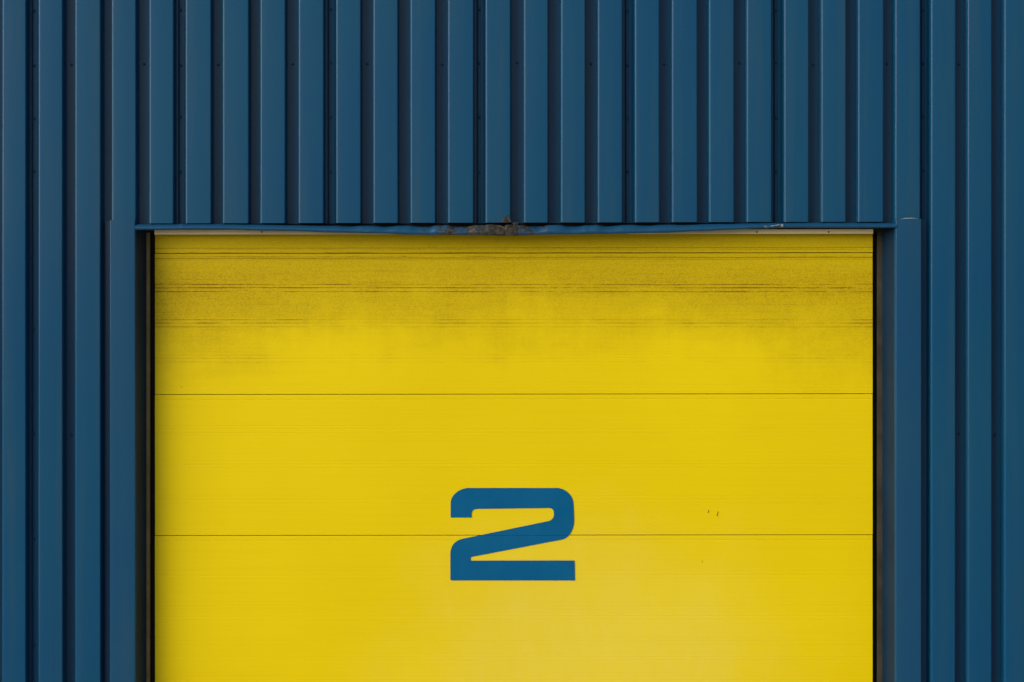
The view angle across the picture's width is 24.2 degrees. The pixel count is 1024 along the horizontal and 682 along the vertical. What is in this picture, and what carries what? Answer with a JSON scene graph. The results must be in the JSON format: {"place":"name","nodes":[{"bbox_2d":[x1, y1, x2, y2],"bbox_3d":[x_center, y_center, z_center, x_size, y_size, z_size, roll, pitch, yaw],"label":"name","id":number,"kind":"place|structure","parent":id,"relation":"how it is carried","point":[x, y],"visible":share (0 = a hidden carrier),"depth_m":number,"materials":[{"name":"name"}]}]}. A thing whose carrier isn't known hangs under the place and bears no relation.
{"place":"outdoors","nodes":[
{"label":"outdoors","id":0,"kind":"place"},
{"label":"ground","id":1,"kind":"structure","parent":0,"visible":0},
{"bbox_2d":[0,0,1023,681],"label":"corrugated wall","id":2,"kind":"structure","parent":1,"relation":"on","point":[130,130],"depth_m":10.00,"materials":[{"name":"blue metal"}]},
{"bbox_2d":[155,234,872,681],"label":"sectional door","id":3,"kind":"structure","parent":2,"relation":"attached to","point":[525,458],"depth_m":10.12,"materials":[{"name":"paint"}]},
{"bbox_2d":[155,234,872,253],"bbox_3d":[0.008,-0.671,10.137,3.037,0.595,0.045,0,0,0],"label":"door panel","id":4,"kind":"structure","parent":3,"relation":"in","point":[164,243],"depth_m":10.11,"materials":[{"name":"yellow metal"}]},
{"bbox_2d":[155,253,872,393],"bbox_3d":[0.008,-0.074,10.137,3.037,0.595,0.045,0,0,0],"label":"door panel","id":5,"kind":"structure","parent":3,"relation":"in","point":[400,323],"depth_m":10.11,"materials":[{"name":"yellow metal"}]},
{"bbox_2d":[155,394,872,534],"bbox_3d":[0.008,0.524,10.137,3.037,0.595,0.045,0,0,0],"label":"door panel","id":6,"kind":"structure","parent":3,"relation":"in","point":[226,464],"depth_m":10.11,"materials":[{"name":"yellow metal"}]},
{"bbox_2d":[155,535,872,681],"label":"door panel","id":7,"kind":"structure","parent":3,"relation":"in","point":[229,608],"depth_m":10.11,"materials":[{"name":"yellow metal"}]}
]}

